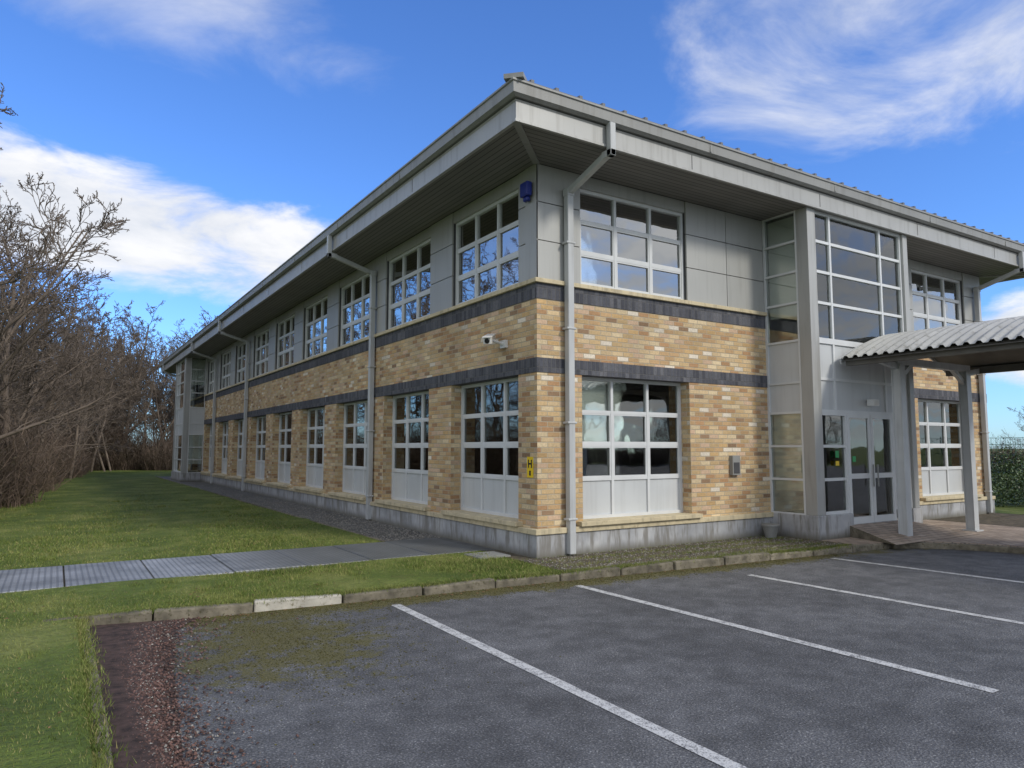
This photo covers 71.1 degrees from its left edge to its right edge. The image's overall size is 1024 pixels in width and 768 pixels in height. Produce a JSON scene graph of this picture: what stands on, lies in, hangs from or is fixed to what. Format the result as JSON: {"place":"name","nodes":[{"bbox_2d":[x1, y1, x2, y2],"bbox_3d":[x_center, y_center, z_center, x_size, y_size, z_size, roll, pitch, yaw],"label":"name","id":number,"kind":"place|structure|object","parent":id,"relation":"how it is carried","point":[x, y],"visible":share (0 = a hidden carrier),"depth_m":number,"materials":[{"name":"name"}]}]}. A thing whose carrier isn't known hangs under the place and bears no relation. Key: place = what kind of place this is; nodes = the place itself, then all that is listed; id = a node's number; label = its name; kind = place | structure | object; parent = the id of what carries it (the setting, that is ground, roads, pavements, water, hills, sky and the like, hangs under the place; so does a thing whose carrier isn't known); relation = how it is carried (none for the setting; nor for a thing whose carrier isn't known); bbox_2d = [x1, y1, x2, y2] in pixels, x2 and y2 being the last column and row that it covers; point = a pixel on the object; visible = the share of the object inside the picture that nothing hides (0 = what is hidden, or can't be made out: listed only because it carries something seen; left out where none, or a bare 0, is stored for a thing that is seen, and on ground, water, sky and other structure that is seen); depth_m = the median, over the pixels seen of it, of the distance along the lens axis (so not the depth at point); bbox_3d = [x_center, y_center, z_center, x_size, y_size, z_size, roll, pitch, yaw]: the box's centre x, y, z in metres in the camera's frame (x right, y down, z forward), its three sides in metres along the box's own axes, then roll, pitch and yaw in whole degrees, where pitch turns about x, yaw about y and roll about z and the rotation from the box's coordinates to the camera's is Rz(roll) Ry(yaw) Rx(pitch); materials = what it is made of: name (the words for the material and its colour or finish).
{"place":"outdoors","nodes":[
{"label":"outdoors","id":0,"kind":"place"},
{"bbox_2d":[0,538,485,593],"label":"slab path","id":1,"kind":"structure","parent":0,"point":[24,579],"depth_m":9.55,"materials":[{"name":"concrete"}]},
{"bbox_2d":[0,449,1023,767],"bbox_3d":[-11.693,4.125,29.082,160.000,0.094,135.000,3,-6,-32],"label":"lawn","id":2,"kind":"structure","parent":0,"point":[46,675],"depth_m":8.96,"materials":[{"name":"green plant"}]},
{"bbox_2d":[0,191,67,466],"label":"bare tree","id":3,"kind":"object","parent":2,"relation":"on","point":[6,393],"visible":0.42,"depth_m":22.87,"materials":[{"name":"brown plant"}]},
{"bbox_2d":[0,205,86,416],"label":"bare tree","id":4,"kind":"object","parent":2,"relation":"on","point":[40,407],"visible":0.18,"depth_m":30.31,"materials":[{"name":"brown plant"}]},
{"bbox_2d":[0,290,106,443],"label":"bare tree","id":5,"kind":"object","parent":2,"relation":"on","point":[53,367],"visible":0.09,"depth_m":39.69,"materials":[{"name":"brown plant"}]},
{"bbox_2d":[0,222,112,448],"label":"bare tree","id":6,"kind":"object","parent":2,"relation":"on","point":[40,380],"visible":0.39,"depth_m":26.74,"materials":[{"name":"brown plant"}]},
{"bbox_2d":[0,249,113,462],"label":"bare tree","id":7,"kind":"object","parent":2,"relation":"on","point":[47,388],"visible":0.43,"depth_m":25.04,"materials":[{"name":"brown plant"}]},
{"bbox_2d":[12,302,103,431],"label":"bare tree","id":8,"kind":"object","parent":2,"relation":"on","point":[63,372],"visible":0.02,"depth_m":44.12,"materials":[{"name":"brown plant"}]},
{"bbox_2d":[0,82,120,315],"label":"bare tree","id":9,"kind":"object","parent":2,"relation":"on","point":[19,272],"visible":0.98,"depth_m":18.05,"materials":[{"name":"brown plant"}]},
{"bbox_2d":[0,223,124,439],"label":"bare tree","id":10,"kind":"object","parent":2,"relation":"on","point":[14,353],"visible":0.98,"depth_m":16.62,"materials":[{"name":"brown plant"}]},
{"bbox_2d":[0,172,129,409],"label":"bare tree","id":11,"kind":"object","parent":2,"relation":"on","point":[21,320],"visible":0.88,"depth_m":19.77,"materials":[{"name":"brown plant"}]},
{"bbox_2d":[3,268,139,478],"bbox_3d":[-23.400,-0.488,36.372,8.010,10.874,8.277,3,-6,-28],"label":"bare tree","id":12,"kind":"object","parent":2,"relation":"on","point":[81,405],"visible":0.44,"depth_m":37.62,"materials":[{"name":"brown plant"}]},
{"bbox_2d":[0,224,147,464],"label":"bare tree","id":13,"kind":"object","parent":2,"relation":"on","point":[66,369],"visible":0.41,"depth_m":32.64,"materials":[{"name":"brown plant"}]},
{"bbox_2d":[39,300,144,463],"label":"bare tree","id":14,"kind":"object","parent":2,"relation":"on","point":[110,320],"visible":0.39,"depth_m":42.75,"materials":[{"name":"brown plant"}]},
{"bbox_2d":[48,320,174,470],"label":"bare tree","id":15,"kind":"object","parent":2,"relation":"on","point":[113,421],"visible":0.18,"depth_m":48.07,"materials":[{"name":"brown plant"}]},
{"bbox_2d":[156,476,384,541],"bbox_3d":[-10.922,3.881,25.682,0.050,0.095,32.820,3,-6,-32],"label":"path edging","id":16,"kind":"object","parent":2,"relation":"on","point":[281,511],"visible":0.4,"depth_m":17.38,"materials":[{"name":"concrete"}]},
{"bbox_2d":[161,476,849,571],"bbox_3d":[-7.192,3.856,25.686,6.250,0.005,37.576,3,-6,-32],"label":"gravel border","id":17,"kind":"object","parent":2,"relation":"on","point":[226,490],"visible":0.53,"depth_m":11.77,"materials":[{"name":"gravel"}]},
{"bbox_2d":[182,483,439,540],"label":"path gravel","id":18,"kind":"structure","parent":17,"relation":"on","point":[383,527],"depth_m":14.60,"materials":[{"name":"grey gravel"}]},
{"bbox_2d":[466,551,510,558],"bbox_3d":[-0.359,2.495,10.360,0.500,0.072,0.480,3,-6,-32],"label":"manhole cover","id":19,"kind":"object","parent":17,"relation":"on","point":[492,554],"visible":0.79,"depth_m":10.30,"materials":[{"name":"metal"}]},
{"bbox_2d":[523,536,840,570],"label":"gravel verge","id":20,"kind":"structure","parent":17,"relation":"on","point":[697,544],"depth_m":10.64,"materials":[{"name":"gravel"}]},
{"bbox_2d":[761,523,779,537],"bbox_3d":[4.499,2.552,12.451,0.310,0.230,0.310,3,-6,-32],"label":"plant pot","id":21,"kind":"object","parent":17,"relation":"on","point":[770,530],"visible":0.99,"depth_m":12.36,"materials":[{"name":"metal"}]},
{"bbox_2d":[0,386,1023,507],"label":"hedgerow","id":22,"kind":"object","parent":2,"relation":"on","point":[25,475],"visible":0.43,"depth_m":28.29,"materials":[{"name":"brown plant"}]},
{"bbox_2d":[0,292,1023,467],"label":"distant trees","id":23,"kind":"object","parent":2,"relation":"on","point":[160,401],"visible":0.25,"depth_m":51.96,"materials":[{"name":"brown plant"}]},
{"bbox_2d":[43,542,1023,767],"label":"kerb","id":24,"kind":"structure","parent":2,"relation":"on","point":[259,605],"depth_m":8.16,"materials":[{"name":"concrete"}]},
{"bbox_2d":[172,207,919,515],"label":"bay columns","id":25,"kind":"structure","parent":2,"relation":"on","point":[810,373],"depth_m":12.53,"materials":[{"name":"grey metal"}]},
{"bbox_2d":[198,281,897,519],"bbox_3d":[-3.042,1.130,28.410,12.995,6.100,35.850,3,-6,-32],"label":"interior","id":26,"kind":"object","parent":25,"relation":"attached to","point":[595,462],"depth_m":15.78,"materials":[{"name":"carpet"}]},
{"bbox_2d":[166,120,1023,372],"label":"soffit","id":27,"kind":"structure","parent":25,"relation":"on","point":[516,149],"depth_m":12.34,"materials":[{"name":"grey metal"}]},
{"bbox_2d":[161,99,1023,373],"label":"fascia","id":28,"kind":"structure","parent":27,"relation":"on","point":[498,123],"depth_m":11.87,"materials":[{"name":"grey metal"}]},
{"bbox_2d":[194,72,1023,346],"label":"roof","id":29,"kind":"structure","parent":27,"relation":"on","point":[519,75],"depth_m":11.10,"materials":[{"name":"metal"}]},
{"bbox_2d":[159,77,1023,366],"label":"gutter","id":30,"kind":"object","parent":29,"relation":"attached to","point":[493,103],"visible":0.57,"depth_m":11.75,"materials":[{"name":"metal"}]},
{"bbox_2d":[519,80,1022,253],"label":"roof edge","id":31,"kind":"object","parent":29,"relation":"attached to","point":[753,155],"visible":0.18,"depth_m":11.69,"materials":[{"name":"grey metal"}]},
{"bbox_2d":[201,474,994,562],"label":"plinth","id":32,"kind":"structure","parent":2,"relation":"on","point":[540,546],"depth_m":12.00,"materials":[{"name":"grey concrete"}]},
{"bbox_2d":[188,277,995,535],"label":"cast stone courses","id":33,"kind":"object","parent":32,"relation":"on","point":[516,525],"visible":0.74,"depth_m":12.06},
{"bbox_2d":[191,164,979,399],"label":"cladding panels","id":34,"kind":"object","parent":33,"relation":"on","point":[722,258],"visible":0.62,"depth_m":12.80,"materials":[{"name":"grey metal"}]},
{"bbox_2d":[520,181,531,202],"bbox_3d":[0.208,-2.881,10.749,0.100,0.290,0.200,3,-6,-32],"label":"alarm box","id":35,"kind":"object","parent":34,"relation":"attached to","point":[525,190],"visible":1,"depth_m":10.69,"materials":[{"name":"blue plastic"}]},
{"bbox_2d":[189,298,984,528],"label":"brick walls","id":36,"kind":"structure","parent":33,"relation":"on","point":[720,423],"depth_m":12.51,"materials":[{"name":"beige brick"}]},
{"bbox_2d":[482,334,507,348],"bbox_3d":[-0.251,-0.696,11.021,0.344,0.245,0.535,-1,-5,7],"label":"security camera","id":37,"kind":"object","parent":36,"relation":"attached to","point":[489,338],"visible":1,"depth_m":11.05,"materials":[{"name":"white plastic"}]},
{"bbox_2d":[527,457,532,477],"bbox_3d":[0.263,1.211,10.419,0.008,0.300,0.160,3,-6,-32],"label":"hydrant sign","id":38,"kind":"object","parent":36,"relation":"attached to","point":[529,467],"visible":1,"depth_m":10.42,"materials":[{"name":"yellow plastic"}]},
{"bbox_2d":[174,189,963,518],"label":"window frames","id":39,"kind":"structure","parent":36,"relation":"attached to","point":[614,259],"depth_m":12.94,"materials":[{"name":"white metal"}]},
{"bbox_2d":[175,193,960,512],"bbox_3d":[-6.953,0.567,23.680,11.486,5.340,36.088,7,-8,-52],"label":"window glass","id":40,"kind":"object","parent":39,"relation":"in","point":[849,325],"visible":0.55,"depth_m":12.80,"materials":[{"name":"glass"}]},
{"bbox_2d":[176,216,962,515],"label":"blinds and panels","id":41,"kind":"object","parent":36,"relation":"attached to","point":[630,496],"visible":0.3,"depth_m":12.87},
{"bbox_2d":[867,399,878,405],"bbox_3d":[6.667,0.345,13.209,0.200,0.120,0.140,3,-6,-32],"label":"door bulkhead light","id":42,"kind":"object","parent":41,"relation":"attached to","point":[872,402],"visible":1,"depth_m":13.15,"materials":[{"name":"white plastic"}]},
{"bbox_2d":[190,282,986,423],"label":"slate bands","id":43,"kind":"object","parent":36,"relation":"attached to","point":[509,370],"visible":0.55,"depth_m":12.30,"materials":[{"name":"black brick"}]},
{"bbox_2d":[162,122,1023,554],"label":"downpipes","id":44,"kind":"object","parent":36,"relation":"attached to","point":[570,422],"visible":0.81,"depth_m":15.36,"materials":[{"name":"metal"}]},
{"bbox_2d":[729,455,740,474],"bbox_3d":[3.880,1.412,12.445,0.200,0.340,0.078,3,-6,-32],"label":"meter box","id":45,"kind":"object","parent":36,"relation":"attached to","point":[735,468],"visible":1,"depth_m":12.40,"materials":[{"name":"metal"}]},
{"bbox_2d":[929,513,1023,527],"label":"shrub bed","id":46,"kind":"object","parent":2,"relation":"on","point":[1012,520],"visible":0.67,"depth_m":15.62,"materials":[{"name":"soil"}]},
{"bbox_2d":[989,437,1023,481],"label":"fence","id":47,"kind":"object","parent":2,"relation":"on","point":[1010,444],"visible":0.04,"depth_m":32.83,"materials":[{"name":"grey metal"}]},
{"bbox_2d":[990,438,1023,507],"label":"evergreen shrub","id":48,"kind":"object","parent":2,"relation":"on","point":[1010,480],"visible":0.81,"depth_m":19.33,"materials":[{"name":"green plant"}]},
{"bbox_2d":[0,0,1023,448],"label":"sky","id":49,"kind":"structure","parent":0,"point":[230,135],"materials":[{"name":"blue"}]},
{"bbox_2d":[171,471,922,540],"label":"bay plinth","id":50,"kind":"structure","parent":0,"point":[825,527],"depth_m":12.43,"materials":[{"name":"grey concrete"}]},
{"bbox_2d":[152,548,1023,767],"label":"parking lot","id":51,"kind":"structure","parent":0,"point":[747,698],"depth_m":5.21,"materials":[{"name":"grey asphalt"}]},
{"bbox_2d":[90,618,193,767],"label":"mulch strip","id":52,"kind":"object","parent":51,"relation":"on","point":[108,635],"visible":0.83,"depth_m":4.91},
{"bbox_2d":[119,615,296,767],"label":"mulch pebbles","id":53,"kind":"object","parent":52,"relation":"on","point":[212,735],"visible":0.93,"depth_m":4.50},
{"bbox_2d":[112,613,317,767],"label":"mulch chips","id":54,"kind":"object","parent":51,"relation":"on","point":[176,750],"visible":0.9,"depth_m":4.61,"materials":[{"name":"brown wood"}]},
{"bbox_2d":[0,508,828,727],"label":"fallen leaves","id":55,"kind":"object","parent":51,"relation":"on","point":[354,602],"visible":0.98,"depth_m":8.22,"materials":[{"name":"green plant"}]},
{"bbox_2d":[174,554,859,752],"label":"moss clumps","id":56,"kind":"object","parent":51,"relation":"on","point":[433,597],"visible":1,"depth_m":6.66,"materials":[{"name":"green plant"}]},
{"bbox_2d":[392,558,1023,767],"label":"parking bay markings","id":57,"kind":"object","parent":51,"relation":"on","point":[712,756],"visible":1,"depth_m":5.54,"materials":[{"name":"white paint"}]},
{"bbox_2d":[835,413,897,524],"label":"entrance doors","id":58,"kind":"structure","parent":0,"point":[872,489],"depth_m":13.13,"materials":[{"name":"grey metal"}]},
{"bbox_2d":[850,521,977,544],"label":"entrance ramp","id":59,"kind":"structure","parent":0,"point":[885,532],"depth_m":12.43,"materials":[{"name":"grey concrete"}]},
{"bbox_2d":[821,520,1023,547],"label":"entrance pavement","id":60,"kind":"structure","parent":0,"point":[998,535],"depth_m":12.44,"materials":[{"name":"grey concrete"}]},
{"bbox_2d":[839,316,1023,535],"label":"entrance canopy","id":61,"kind":"object","parent":60,"relation":"on","point":[962,354],"visible":0.96,"depth_m":12.38,"materials":[{"name":"grey metal"}]}
]}

